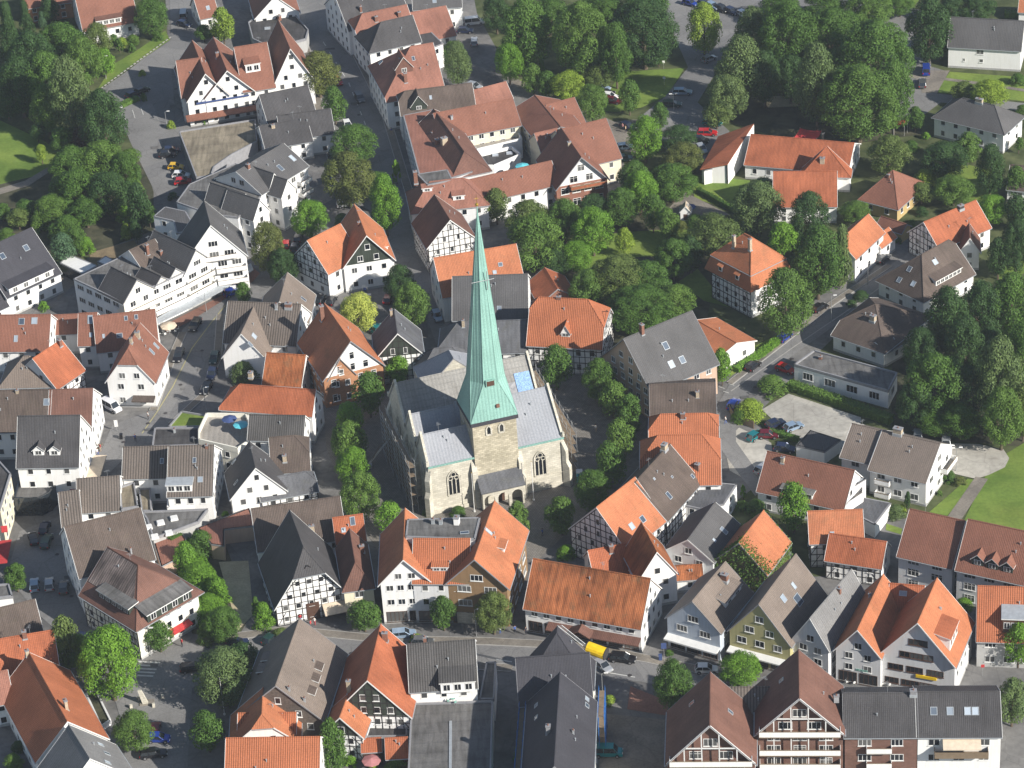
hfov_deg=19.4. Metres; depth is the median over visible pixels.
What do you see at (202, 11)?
house
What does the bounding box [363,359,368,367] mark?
window
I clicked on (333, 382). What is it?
window
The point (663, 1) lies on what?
tree
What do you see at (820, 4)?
tree
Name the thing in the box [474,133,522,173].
terrace
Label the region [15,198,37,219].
tree
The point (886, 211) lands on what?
window
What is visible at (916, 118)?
tree
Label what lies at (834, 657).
window
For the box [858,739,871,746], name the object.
window
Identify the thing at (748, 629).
window
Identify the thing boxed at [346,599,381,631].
tree
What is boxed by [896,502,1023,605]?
house
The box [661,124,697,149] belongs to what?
tree
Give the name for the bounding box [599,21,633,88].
tree
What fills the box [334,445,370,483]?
tree
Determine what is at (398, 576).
window
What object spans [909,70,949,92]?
yard paving
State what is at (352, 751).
window
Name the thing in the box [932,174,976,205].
tree
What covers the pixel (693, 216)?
bush
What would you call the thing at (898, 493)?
window
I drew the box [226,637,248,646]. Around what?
parked car
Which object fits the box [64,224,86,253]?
tree
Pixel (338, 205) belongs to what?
parked car
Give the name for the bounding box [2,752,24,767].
bush
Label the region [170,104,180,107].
asphalt patch
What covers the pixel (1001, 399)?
tree
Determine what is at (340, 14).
house
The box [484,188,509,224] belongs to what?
tree
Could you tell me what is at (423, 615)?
window
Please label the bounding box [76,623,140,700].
tree
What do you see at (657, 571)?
window
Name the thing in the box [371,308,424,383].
timbered house
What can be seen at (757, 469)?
parked car
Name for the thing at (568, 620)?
window
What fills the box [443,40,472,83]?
tree
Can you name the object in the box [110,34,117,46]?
bush
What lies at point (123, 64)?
lawn
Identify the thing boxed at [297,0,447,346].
street
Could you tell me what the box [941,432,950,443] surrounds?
parked car
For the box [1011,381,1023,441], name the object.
tree
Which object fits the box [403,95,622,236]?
shopping court
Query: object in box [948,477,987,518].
path
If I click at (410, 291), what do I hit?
tree
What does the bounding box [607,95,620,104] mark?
parked car
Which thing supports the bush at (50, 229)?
on the garden soil at (104, 231)
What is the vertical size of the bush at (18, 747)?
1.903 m
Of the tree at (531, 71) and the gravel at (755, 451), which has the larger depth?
the tree at (531, 71)
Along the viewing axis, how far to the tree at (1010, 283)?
576.39 m
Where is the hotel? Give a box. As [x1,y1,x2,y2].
[174,19,315,126]
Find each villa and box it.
[857,170,922,220]
[931,97,1023,153]
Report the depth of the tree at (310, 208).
633.52 m
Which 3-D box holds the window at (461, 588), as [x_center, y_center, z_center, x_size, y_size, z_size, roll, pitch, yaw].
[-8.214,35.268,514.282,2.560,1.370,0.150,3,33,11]
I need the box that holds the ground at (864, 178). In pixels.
[0,0,1023,519]
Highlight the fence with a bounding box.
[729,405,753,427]
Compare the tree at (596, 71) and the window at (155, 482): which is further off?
the tree at (596, 71)
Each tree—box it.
[0,54,39,117]
[0,203,9,221]
[2,562,26,591]
[6,30,56,79]
[6,208,29,229]
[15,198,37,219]
[22,50,64,109]
[28,83,62,137]
[28,123,46,142]
[33,192,68,222]
[35,144,47,163]
[38,21,88,62]
[39,0,59,23]
[45,53,93,141]
[47,144,92,188]
[48,173,74,197]
[49,125,74,149]
[50,232,77,262]
[50,614,78,670]
[53,214,81,233]
[55,167,99,213]
[61,34,103,89]
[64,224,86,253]
[66,197,105,227]
[68,633,85,671]
[70,126,89,147]
[74,139,131,187]
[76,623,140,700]
[77,88,129,147]
[81,21,112,56]
[86,170,131,217]
[95,47,115,77]
[110,151,141,185]
[111,708,155,752]
[116,38,122,51]
[123,148,141,162]
[126,180,152,234]
[129,220,142,243]
[133,0,168,34]
[143,620,174,651]
[146,204,156,227]
[187,708,225,752]
[191,645,252,708]
[193,24,212,41]
[203,605,241,643]
[209,6,234,44]
[230,641,258,676]
[235,282,252,300]
[250,220,284,277]
[251,596,258,622]
[266,247,300,282]
[290,199,329,237]
[303,50,341,97]
[316,716,347,767]
[321,85,348,124]
[321,150,375,208]
[329,123,378,163]
[330,426,345,456]
[331,420,368,457]
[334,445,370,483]
[335,401,364,427]
[337,470,381,518]
[339,292,377,331]
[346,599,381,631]
[350,370,384,417]
[368,171,381,187]
[368,172,402,236]
[371,500,400,531]
[382,264,416,298]
[384,355,408,381]
[392,159,400,183]
[392,281,431,324]
[429,595,457,630]
[443,40,454,60]
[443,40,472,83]
[473,590,512,634]
[481,0,509,33]
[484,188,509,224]
[494,43,524,84]
[500,0,553,68]
[503,199,550,244]
[506,210,565,273]
[508,500,530,528]
[521,62,540,94]
[530,0,567,35]
[537,70,558,96]
[537,247,571,274]
[538,343,574,389]
[543,495,575,535]
[548,197,581,243]
[549,69,584,99]
[551,0,610,80]
[559,240,592,275]
[567,267,609,304]
[570,205,614,255]
[573,468,611,511]
[575,83,608,121]
[577,192,608,226]
[581,62,614,86]
[581,357,617,403]
[582,0,623,19]
[590,253,647,307]
[595,440,626,487]
[597,379,627,417]
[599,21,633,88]
[602,187,638,227]
[606,283,676,334]
[606,417,636,455]
[609,0,679,69]
[614,227,634,253]
[614,392,641,432]
[616,158,650,198]
[618,78,640,115]
[619,0,670,19]
[622,169,659,214]
[623,259,672,305]
[626,114,662,162]
[639,193,665,232]
[639,313,668,327]
[650,102,669,129]
[650,162,698,202]
[652,237,693,280]
[652,657,694,709]
[656,283,696,318]
[658,207,680,239]
[659,141,703,172]
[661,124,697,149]
[682,235,702,273]
[684,212,742,257]
[686,1,722,54]
[702,101,731,128]
[705,73,749,121]
[713,32,768,107]
[715,348,731,385]
[718,649,762,685]
[729,179,785,235]
[732,5,771,59]
[740,485,745,499]
[748,49,783,108]
[751,176,772,193]
[755,1,821,68]
[757,267,813,339]
[758,0,799,21]
[766,220,799,254]
[772,54,802,103]
[775,479,810,533]
[787,190,831,240]
[789,223,846,299]
[792,40,839,129]
[795,6,866,60]
[802,0,847,19]
[816,63,901,142]
[821,47,858,97]
[835,17,916,103]
[838,200,870,222]
[842,0,893,24]
[866,133,913,174]
[873,59,914,134]
[886,0,915,16]
[894,381,933,427]
[900,326,942,374]
[901,351,967,415]
[903,0,955,62]
[904,491,910,512]
[905,106,924,132]
[914,181,935,203]
[915,410,950,436]
[919,140,969,177]
[922,284,969,355]
[930,29,948,58]
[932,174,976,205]
[939,402,980,439]
[940,0,963,20]
[943,314,985,367]
[943,364,986,411]
[950,80,977,98]
[953,130,982,165]
[957,279,1004,332]
[958,0,997,17]
[969,78,1009,106]
[971,325,1001,366]
[972,143,1005,193]
[972,333,1023,424]
[977,194,1007,225]
[979,386,1023,450]
[986,236,1011,279]
[988,271,1023,339]
[999,676,1023,726]
[1001,219,1023,273]
[1003,621,1023,667]
[1004,165,1023,195]
[1004,194,1023,223]
[1006,321,1023,381]
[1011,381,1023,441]
[1014,137,1023,153]
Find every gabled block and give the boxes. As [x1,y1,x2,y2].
[664,671,757,767]
[754,649,845,767]
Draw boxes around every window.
[0,716,7,723]
[2,353,8,358]
[9,434,15,440]
[27,469,33,474]
[29,481,36,487]
[46,469,51,474]
[47,481,53,486]
[64,469,69,474]
[66,481,71,486]
[77,284,83,291]
[79,296,86,304]
[85,347,91,352]
[86,288,92,295]
[87,359,92,364]
[88,301,94,308]
[88,514,93,519]
[95,292,101,300]
[97,305,103,312]
[103,296,110,304]
[107,353,113,358]
[117,383,124,389]
[119,373,125,378]
[120,397,125,402]
[130,300,136,308]
[133,373,139,378]
[133,480,139,486]
[135,287,140,294]
[137,384,144,389]
[143,294,148,301]
[152,480,159,485]
[154,493,160,499]
[163,282,171,290]
[165,297,172,303]
[175,277,182,285]
[175,498,181,504]
[177,291,184,297]
[178,613,183,622]
[187,498,193,504]
[188,271,196,280]
[189,607,194,615]
[190,284,198,292]
[191,619,195,627]
[193,259,201,266]
[194,119,207,123]
[200,266,208,273]
[200,497,206,503]
[202,278,209,286]
[208,240,217,247]
[209,251,218,256]
[218,260,227,266]
[220,273,228,278]
[224,249,233,254]
[225,451,229,457]
[232,258,241,264]
[233,271,243,276]
[240,499,246,505]
[247,487,252,493]
[254,474,259,481]
[255,442,261,448]
[263,484,269,491]
[274,697,281,704]
[282,347,287,352]
[283,606,288,611]
[291,176,296,183]
[295,711,302,717]
[296,603,301,608]
[306,578,312,584]
[307,723,314,729]
[322,598,327,603]
[331,379,336,387]
[333,394,337,402]
[335,595,340,600]
[339,369,344,375]
[345,379,350,385]
[347,738,354,744]
[349,351,354,359]
[349,750,355,756]
[350,362,355,369]
[351,267,357,273]
[353,281,358,287]
[355,591,363,597]
[357,256,363,262]
[359,694,365,701]
[361,707,367,713]
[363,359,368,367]
[364,244,370,250]
[366,265,372,271]
[368,278,373,284]
[372,695,379,701]
[374,253,379,259]
[374,707,380,713]
[374,718,380,724]
[381,263,386,269]
[386,585,393,591]
[386,611,408,622]
[386,718,392,725]
[387,599,395,605]
[387,707,393,713]
[395,573,401,579]
[396,417,400,439]
[397,585,404,590]
[398,599,405,604]
[398,719,404,725]
[407,584,413,590]
[408,573,415,578]
[409,442,413,470]
[409,598,414,604]
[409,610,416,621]
[419,611,433,621]
[420,462,425,492]
[421,693,427,698]
[422,585,428,591]
[423,599,429,604]
[438,585,444,591]
[447,470,461,496]
[453,611,468,621]
[457,585,471,592]
[458,599,472,606]
[462,209,467,215]
[470,575,482,581]
[484,587,496,593]
[485,425,491,435]
[498,423,504,432]
[514,577,517,590]
[515,590,518,604]
[519,578,522,591]
[528,620,542,633]
[531,612,537,616]
[533,451,547,477]
[535,347,540,354]
[543,614,549,619]
[555,616,561,621]
[561,187,568,195]
[567,618,574,623]
[569,175,577,183]
[573,197,580,204]
[575,350,581,356]
[576,364,581,370]
[577,164,584,171]
[577,636,590,641]
[586,172,592,180]
[589,350,594,357]
[593,639,606,644]
[608,642,622,647]
[616,627,622,632]
[625,645,638,650]
[628,356,632,364]
[628,376,632,384]
[628,629,634,634]
[654,567,660,574]
[662,578,668,585]
[663,593,669,600]
[671,643,684,650]
[674,555,681,562]
[676,623,686,632]
[684,547,691,554]
[687,581,692,588]
[687,647,700,655]
[688,615,698,624]
[689,751,700,759]
[699,630,710,639]
[703,652,717,660]
[703,739,717,746]
[720,751,732,758]
[724,641,728,652]
[737,635,746,644]
[742,349,746,356]
[744,625,753,633]
[754,616,763,624]
[754,640,764,648]
[757,661,767,668]
[765,495,771,500]
[765,630,773,638]
[766,170,770,175]
[766,503,771,510]
[767,738,779,740]
[767,745,780,749]
[767,757,780,763]
[773,645,781,653]
[778,722,792,729]
[792,709,806,717]
[792,738,806,740]
[793,757,806,763]
[794,745,805,749]
[798,642,806,650]
[802,372,812,381]
[806,634,813,642]
[807,722,821,729]
[813,647,821,655]
[814,658,821,666]
[819,738,833,740]
[819,745,832,749]
[820,757,831,763]
[824,378,835,388]
[832,654,835,664]
[832,665,835,675]
[834,571,839,578]
[838,670,856,683]
[844,651,852,659]
[844,662,852,670]
[846,384,857,394]
[851,461,858,467]
[854,642,861,650]
[855,346,860,353]
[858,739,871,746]
[858,754,870,761]
[859,673,876,686]
[863,655,871,662]
[863,666,871,673]
[866,576,872,583]
[869,390,879,400]
[871,351,875,358]
[877,474,884,479]
[877,485,884,492]
[884,208,888,214]
[884,676,898,684]
[887,662,903,671]
[890,739,903,746]
[890,754,903,760]
[893,478,901,483]
[893,489,901,497]
[899,650,909,658]
[901,679,918,686]
[906,666,922,674]
[907,568,918,577]
[908,561,919,566]
[908,579,917,584]
[908,638,927,647]
[910,482,917,487]
[910,493,918,501]
[910,652,922,660]
[919,682,936,685]
[923,655,933,662]
[926,669,943,678]
[927,754,939,760]
[928,739,939,745]
[930,573,942,582]
[931,566,942,571]
[963,574,975,579]
[963,582,975,591]
[964,594,974,603]
[966,252,972,258]
[976,50,983,54]
[981,739,989,745]
[983,578,994,583]
[984,643,996,647]
[984,656,994,662]
[1003,656,1014,663]
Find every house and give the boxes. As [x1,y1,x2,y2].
[0,227,63,313]
[0,308,57,372]
[0,355,51,389]
[0,388,104,458]
[0,583,13,606]
[0,599,43,637]
[0,624,59,726]
[25,0,73,22]
[25,338,86,388]
[52,313,79,353]
[58,470,123,529]
[72,0,139,42]
[77,302,159,372]
[104,322,169,407]
[121,437,224,520]
[189,0,216,28]
[198,413,247,469]
[218,370,324,454]
[221,301,311,378]
[224,441,288,513]
[224,687,328,767]
[248,0,300,21]
[254,85,334,159]
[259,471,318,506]
[261,345,311,388]
[262,272,316,324]
[268,435,312,473]
[294,204,396,296]
[319,693,371,759]
[324,0,405,55]
[332,513,375,617]
[332,624,416,738]
[348,4,410,59]
[354,15,444,75]
[367,42,444,129]
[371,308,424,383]
[377,500,529,626]
[396,82,475,141]
[406,635,497,767]
[410,4,456,55]
[411,194,474,274]
[412,0,462,30]
[429,243,523,323]
[438,318,529,358]
[452,273,530,322]
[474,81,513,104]
[515,626,597,767]
[526,295,613,374]
[568,477,666,559]
[582,542,703,592]
[599,310,719,417]
[620,441,700,544]
[623,522,678,605]
[639,411,721,489]
[649,374,716,415]
[663,561,753,662]
[665,502,740,573]
[704,233,789,317]
[714,510,792,591]
[726,553,827,670]
[728,676,769,715]
[756,450,865,520]
[792,569,864,676]
[806,502,891,584]
[825,213,896,282]
[832,574,898,686]
[875,239,975,312]
[881,575,975,686]
[896,502,1023,605]
[907,200,991,269]
[976,585,1023,667]
[1006,164,1023,200]
[1018,0,1023,19]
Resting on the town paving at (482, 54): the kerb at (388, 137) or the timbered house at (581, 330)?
the timbered house at (581, 330)
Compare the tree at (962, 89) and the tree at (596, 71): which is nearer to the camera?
the tree at (962, 89)
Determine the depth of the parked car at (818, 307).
599.28 m
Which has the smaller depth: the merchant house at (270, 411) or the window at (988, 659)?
the window at (988, 659)
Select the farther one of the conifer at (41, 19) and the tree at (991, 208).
the conifer at (41, 19)
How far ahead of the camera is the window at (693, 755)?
468.77 m
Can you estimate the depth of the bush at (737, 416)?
566.26 m
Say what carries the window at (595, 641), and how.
in the inn at (606, 608)
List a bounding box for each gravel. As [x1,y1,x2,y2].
[727,428,771,476]
[762,394,860,447]
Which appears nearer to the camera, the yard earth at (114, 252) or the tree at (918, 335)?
the tree at (918, 335)
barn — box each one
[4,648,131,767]
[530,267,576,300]
[947,10,1023,71]
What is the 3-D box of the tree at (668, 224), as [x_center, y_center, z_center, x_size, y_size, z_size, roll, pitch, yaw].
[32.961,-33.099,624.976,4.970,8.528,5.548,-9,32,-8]
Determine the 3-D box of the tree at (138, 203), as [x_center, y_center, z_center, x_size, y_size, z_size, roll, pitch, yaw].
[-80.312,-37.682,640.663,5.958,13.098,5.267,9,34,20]
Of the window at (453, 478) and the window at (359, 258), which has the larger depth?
the window at (359, 258)
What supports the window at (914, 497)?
in the apartment block at (897, 463)
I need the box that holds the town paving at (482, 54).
[0,0,1023,767]
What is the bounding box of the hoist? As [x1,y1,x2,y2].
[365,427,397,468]
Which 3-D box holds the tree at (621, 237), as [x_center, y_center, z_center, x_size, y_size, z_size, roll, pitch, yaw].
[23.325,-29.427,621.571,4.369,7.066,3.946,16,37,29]
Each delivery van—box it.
[101,395,121,413]
[179,8,187,19]
[464,15,484,25]
[596,743,622,758]
[921,63,930,75]
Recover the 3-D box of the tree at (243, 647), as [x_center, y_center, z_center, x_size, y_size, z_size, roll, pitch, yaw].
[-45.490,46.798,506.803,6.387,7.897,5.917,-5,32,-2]
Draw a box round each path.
[0,167,50,193]
[938,77,1023,90]
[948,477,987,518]
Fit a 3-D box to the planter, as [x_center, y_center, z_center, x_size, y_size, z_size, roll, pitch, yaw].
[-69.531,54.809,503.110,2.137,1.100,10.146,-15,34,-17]
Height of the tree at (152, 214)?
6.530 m
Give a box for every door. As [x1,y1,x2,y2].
[306,601,320,620]
[498,492,504,500]
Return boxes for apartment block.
[73,143,313,325]
[833,681,1002,767]
[839,419,956,506]
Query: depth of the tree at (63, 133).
675.76 m
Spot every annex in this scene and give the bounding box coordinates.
[121,482,152,511]
[685,483,736,517]
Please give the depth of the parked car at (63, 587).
532.27 m
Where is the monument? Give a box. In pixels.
[129,690,163,708]
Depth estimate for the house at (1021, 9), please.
705.64 m
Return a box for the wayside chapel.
[679,201,692,222]
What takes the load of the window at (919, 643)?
in the gabled house at (928, 642)
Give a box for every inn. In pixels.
[13,414,106,515]
[59,507,204,659]
[523,558,663,651]
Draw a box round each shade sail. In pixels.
[795,128,821,138]
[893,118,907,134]
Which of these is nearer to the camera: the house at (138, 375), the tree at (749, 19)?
the house at (138, 375)
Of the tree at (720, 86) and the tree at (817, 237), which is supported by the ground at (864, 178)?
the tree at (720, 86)
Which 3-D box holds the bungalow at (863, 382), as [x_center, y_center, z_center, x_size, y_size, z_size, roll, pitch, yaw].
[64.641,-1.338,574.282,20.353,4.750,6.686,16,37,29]
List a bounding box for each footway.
[150,332,185,409]
[159,268,259,332]
[168,314,223,423]
[213,626,722,676]
[304,48,321,109]
[354,56,411,191]
[477,662,512,670]
[627,686,668,714]
[728,264,891,383]
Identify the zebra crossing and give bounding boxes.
[138,661,159,663]
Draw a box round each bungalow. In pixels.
[697,317,757,367]
[794,350,897,407]
[830,297,931,367]
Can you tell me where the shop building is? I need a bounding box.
[0,461,15,563]
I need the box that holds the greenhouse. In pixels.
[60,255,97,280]
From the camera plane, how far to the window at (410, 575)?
514.34 m
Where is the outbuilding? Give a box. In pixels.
[360,727,408,767]
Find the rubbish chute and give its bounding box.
[557,625,608,659]
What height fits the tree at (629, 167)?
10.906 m
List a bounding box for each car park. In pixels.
[9,516,119,661]
[641,0,920,160]
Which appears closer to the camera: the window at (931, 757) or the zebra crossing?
the window at (931, 757)
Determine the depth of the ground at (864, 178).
648.21 m
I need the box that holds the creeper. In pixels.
[167,532,184,539]
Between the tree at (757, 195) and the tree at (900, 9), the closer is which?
the tree at (757, 195)
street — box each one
[97,266,293,475]
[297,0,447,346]
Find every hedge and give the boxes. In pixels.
[117,95,139,107]
[696,186,741,214]
[733,332,792,372]
[769,428,799,442]
[785,378,894,425]
[1004,9,1018,18]
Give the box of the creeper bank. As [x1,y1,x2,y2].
[177,537,231,626]
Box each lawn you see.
[0,121,57,183]
[99,31,169,87]
[556,228,691,267]
[596,68,683,111]
[679,269,728,306]
[692,174,749,213]
[731,329,788,375]
[886,524,901,533]
[930,155,997,204]
[930,479,972,515]
[938,72,1023,100]
[964,443,1023,529]
[999,261,1023,280]
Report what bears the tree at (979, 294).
on the garden soil at (899, 366)
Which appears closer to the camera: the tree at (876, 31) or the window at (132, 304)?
the window at (132, 304)
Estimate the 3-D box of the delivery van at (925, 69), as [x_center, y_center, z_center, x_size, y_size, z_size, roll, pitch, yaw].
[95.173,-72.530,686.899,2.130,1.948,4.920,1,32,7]
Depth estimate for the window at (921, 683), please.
493.55 m
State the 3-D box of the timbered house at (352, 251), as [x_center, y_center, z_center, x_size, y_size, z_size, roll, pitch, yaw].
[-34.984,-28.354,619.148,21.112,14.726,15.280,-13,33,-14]
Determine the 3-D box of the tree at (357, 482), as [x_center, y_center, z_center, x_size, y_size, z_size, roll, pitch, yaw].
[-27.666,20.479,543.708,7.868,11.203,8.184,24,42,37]
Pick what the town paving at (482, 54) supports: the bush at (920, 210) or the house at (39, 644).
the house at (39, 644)
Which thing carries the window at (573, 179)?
in the shopping court
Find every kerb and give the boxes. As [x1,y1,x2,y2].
[149,332,186,409]
[168,314,224,422]
[212,626,720,677]
[353,56,412,191]
[478,662,512,671]
[727,264,891,384]
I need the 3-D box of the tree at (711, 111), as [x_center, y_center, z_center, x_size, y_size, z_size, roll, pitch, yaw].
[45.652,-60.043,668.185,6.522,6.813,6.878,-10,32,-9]
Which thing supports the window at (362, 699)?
in the timbered house at (374, 681)
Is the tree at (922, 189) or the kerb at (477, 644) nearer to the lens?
the kerb at (477, 644)
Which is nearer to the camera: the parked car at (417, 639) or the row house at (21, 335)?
the parked car at (417, 639)
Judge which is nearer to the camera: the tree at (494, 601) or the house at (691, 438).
the tree at (494, 601)
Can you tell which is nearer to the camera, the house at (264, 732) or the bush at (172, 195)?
the house at (264, 732)
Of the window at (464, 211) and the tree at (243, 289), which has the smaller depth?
the tree at (243, 289)
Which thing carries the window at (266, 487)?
in the house at (252, 472)
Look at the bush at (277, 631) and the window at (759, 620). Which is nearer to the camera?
the window at (759, 620)
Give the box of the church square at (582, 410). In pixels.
[323,373,646,560]
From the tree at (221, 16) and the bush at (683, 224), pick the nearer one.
the bush at (683, 224)
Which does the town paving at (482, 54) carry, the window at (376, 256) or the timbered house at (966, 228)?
the timbered house at (966, 228)
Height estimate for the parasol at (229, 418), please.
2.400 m
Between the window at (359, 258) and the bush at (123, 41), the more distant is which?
the bush at (123, 41)
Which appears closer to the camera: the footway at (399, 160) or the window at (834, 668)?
the window at (834, 668)
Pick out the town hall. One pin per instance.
(337, 348)
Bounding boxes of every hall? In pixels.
[142,508,209,554]
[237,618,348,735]
[250,495,348,626]
[297,303,385,407]
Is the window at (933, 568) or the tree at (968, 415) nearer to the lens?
the window at (933, 568)
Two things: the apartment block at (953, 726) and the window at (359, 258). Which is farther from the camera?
the window at (359, 258)
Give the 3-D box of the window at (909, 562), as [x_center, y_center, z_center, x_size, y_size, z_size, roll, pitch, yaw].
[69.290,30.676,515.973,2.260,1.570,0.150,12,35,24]
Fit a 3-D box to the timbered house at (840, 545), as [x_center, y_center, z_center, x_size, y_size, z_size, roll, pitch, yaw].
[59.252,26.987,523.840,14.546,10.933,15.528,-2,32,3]
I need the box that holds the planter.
[85,690,111,728]
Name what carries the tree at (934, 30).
on the ground at (864, 178)
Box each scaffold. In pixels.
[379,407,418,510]
[597,687,606,745]
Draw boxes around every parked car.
[27,531,38,545]
[30,577,39,592]
[38,521,50,534]
[39,533,53,548]
[43,577,54,591]
[58,580,69,594]
[124,90,139,98]
[134,86,150,94]
[139,746,167,759]
[147,731,170,743]
[151,721,161,730]
[158,150,176,158]
[162,145,180,152]
[167,162,183,170]
[171,170,189,178]
[172,347,184,362]
[174,176,191,185]
[176,18,191,27]
[179,661,204,673]
[188,316,201,331]
[199,381,212,394]
[206,366,217,379]
[209,350,219,363]
[222,287,236,297]
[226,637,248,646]
[260,632,274,645]
[281,239,290,248]
[290,242,299,251]
[293,233,302,242]
[315,294,325,304]
[325,295,337,306]
[327,151,335,159]
[332,77,342,85]
[336,199,353,208]
[342,118,350,125]
[354,90,364,102]
[369,323,380,332]
[382,294,392,304]
[390,627,415,637]
[410,635,433,642]
[431,308,442,321]
[457,26,473,33]
[467,80,482,88]
[470,37,477,46]
[595,658,613,673]
[604,91,618,97]
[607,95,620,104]
[608,650,636,664]
[617,142,632,150]
[619,120,634,131]
[621,153,632,160]
[662,99,681,107]
[672,87,691,95]
[681,0,697,6]
[692,134,709,143]
[694,662,718,674]
[696,142,707,153]
[697,128,717,136]
[700,54,717,63]
[701,118,722,125]
[707,0,717,10]
[714,3,726,12]
[724,5,736,15]
[726,398,740,410]
[736,8,743,15]
[744,360,761,371]
[745,430,759,441]
[753,463,762,475]
[758,429,778,439]
[765,417,786,428]
[773,441,795,453]
[774,361,793,374]
[776,332,792,342]
[782,420,804,432]
[811,302,828,313]
[875,253,891,263]
[912,428,922,436]
[918,78,926,87]
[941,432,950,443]
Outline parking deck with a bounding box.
[179,119,258,180]
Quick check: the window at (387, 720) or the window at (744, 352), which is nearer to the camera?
the window at (387, 720)
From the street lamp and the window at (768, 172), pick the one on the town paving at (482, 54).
the street lamp
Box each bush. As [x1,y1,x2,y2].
[0,227,14,240]
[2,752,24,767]
[10,740,23,753]
[29,213,49,234]
[37,301,49,312]
[47,222,58,240]
[78,236,96,255]
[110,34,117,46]
[115,37,127,48]
[115,204,131,223]
[120,223,131,239]
[127,34,138,45]
[128,43,135,52]
[138,69,146,75]
[140,92,147,101]
[151,31,163,40]
[166,120,175,128]
[168,192,178,200]
[173,540,198,576]
[182,560,216,593]
[189,529,211,560]
[195,623,216,647]
[196,592,229,626]
[205,575,232,604]
[209,26,222,40]
[221,511,228,516]
[228,361,260,385]
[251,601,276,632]
[272,627,285,636]
[334,213,345,225]
[344,755,357,767]
[383,760,407,767]
[448,506,465,517]
[556,544,577,561]
[606,695,615,707]
[665,649,673,655]
[677,220,688,229]
[685,213,699,229]
[730,408,751,424]
[734,398,765,424]
[735,500,747,511]
[744,498,769,516]
[756,374,788,400]
[846,300,856,307]
[852,290,868,302]
[888,504,906,521]
[895,237,901,243]
[905,140,920,153]
[908,219,916,229]
[913,167,937,185]
[915,206,928,217]
[922,132,930,139]
[942,470,955,484]
[952,476,967,486]
[957,597,973,611]
[1008,73,1023,86]
[1014,104,1023,114]
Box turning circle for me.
[951,443,1008,477]
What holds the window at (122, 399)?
in the house at (138, 375)
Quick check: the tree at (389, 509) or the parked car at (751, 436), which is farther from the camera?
the parked car at (751, 436)
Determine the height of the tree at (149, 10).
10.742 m
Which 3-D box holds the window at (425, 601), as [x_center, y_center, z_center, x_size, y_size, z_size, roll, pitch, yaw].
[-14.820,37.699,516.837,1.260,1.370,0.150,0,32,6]
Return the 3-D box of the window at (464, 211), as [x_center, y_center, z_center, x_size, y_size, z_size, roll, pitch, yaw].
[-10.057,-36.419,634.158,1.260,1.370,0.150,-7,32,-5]
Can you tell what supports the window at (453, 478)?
in the church at (483, 412)
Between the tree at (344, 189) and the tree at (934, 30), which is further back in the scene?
the tree at (934, 30)
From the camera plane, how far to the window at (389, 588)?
515.72 m
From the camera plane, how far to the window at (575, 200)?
641.75 m
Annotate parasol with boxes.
[160,321,176,333]
[221,415,236,427]
[233,420,247,431]
[362,754,380,766]
[515,163,528,167]
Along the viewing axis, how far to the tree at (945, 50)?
689.73 m
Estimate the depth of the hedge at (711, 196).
640.80 m
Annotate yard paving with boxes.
[58,267,73,299]
[310,182,334,204]
[488,65,640,152]
[599,714,666,767]
[668,193,728,223]
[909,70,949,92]
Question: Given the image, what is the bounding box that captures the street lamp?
[831,294,836,321]
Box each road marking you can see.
[142,305,225,432]
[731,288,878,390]
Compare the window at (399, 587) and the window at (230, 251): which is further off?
the window at (230, 251)
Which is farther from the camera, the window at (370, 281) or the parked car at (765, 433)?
the window at (370, 281)
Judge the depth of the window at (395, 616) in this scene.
518.88 m
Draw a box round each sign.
[576,469,581,482]
[661,643,665,660]
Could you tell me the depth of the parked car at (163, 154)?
673.21 m
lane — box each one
[102,0,197,195]
[717,253,915,495]
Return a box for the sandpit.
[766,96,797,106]
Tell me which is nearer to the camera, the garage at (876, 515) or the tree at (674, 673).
the tree at (674, 673)
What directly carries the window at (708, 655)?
in the gabled house at (704, 612)
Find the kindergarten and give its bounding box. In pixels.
[700,124,860,223]
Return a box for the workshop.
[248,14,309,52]
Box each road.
[115,637,758,767]
[887,32,1023,121]
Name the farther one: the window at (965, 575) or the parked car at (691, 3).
the parked car at (691, 3)
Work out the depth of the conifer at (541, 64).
694.89 m
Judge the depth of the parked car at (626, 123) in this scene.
671.77 m
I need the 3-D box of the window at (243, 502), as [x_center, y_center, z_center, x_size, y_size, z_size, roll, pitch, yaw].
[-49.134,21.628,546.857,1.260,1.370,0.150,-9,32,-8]
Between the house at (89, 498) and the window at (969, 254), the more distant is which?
the window at (969, 254)
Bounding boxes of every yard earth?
[90,240,137,264]
[219,561,252,628]
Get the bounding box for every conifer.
[0,1,20,61]
[18,0,35,32]
[38,11,48,27]
[538,57,545,74]
[833,223,853,288]
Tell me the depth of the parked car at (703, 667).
501.84 m
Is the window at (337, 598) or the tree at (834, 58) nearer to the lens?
the window at (337, 598)
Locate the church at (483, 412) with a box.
[386,197,572,517]
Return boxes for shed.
[97,256,112,266]
[153,535,185,573]
[197,508,254,559]
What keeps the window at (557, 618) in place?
in the inn at (606, 608)
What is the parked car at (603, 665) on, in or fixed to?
on the road at (171, 711)
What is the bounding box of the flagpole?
[531,461,534,500]
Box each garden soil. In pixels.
[0,18,151,146]
[0,157,153,257]
[177,547,245,634]
[522,181,720,344]
[715,17,921,142]
[731,490,825,576]
[891,274,1023,445]
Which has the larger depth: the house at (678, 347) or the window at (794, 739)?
the house at (678, 347)
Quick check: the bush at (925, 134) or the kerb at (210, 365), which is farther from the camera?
the bush at (925, 134)
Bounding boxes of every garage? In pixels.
[152,411,204,445]
[796,430,840,462]
[853,497,890,537]
[877,216,911,242]

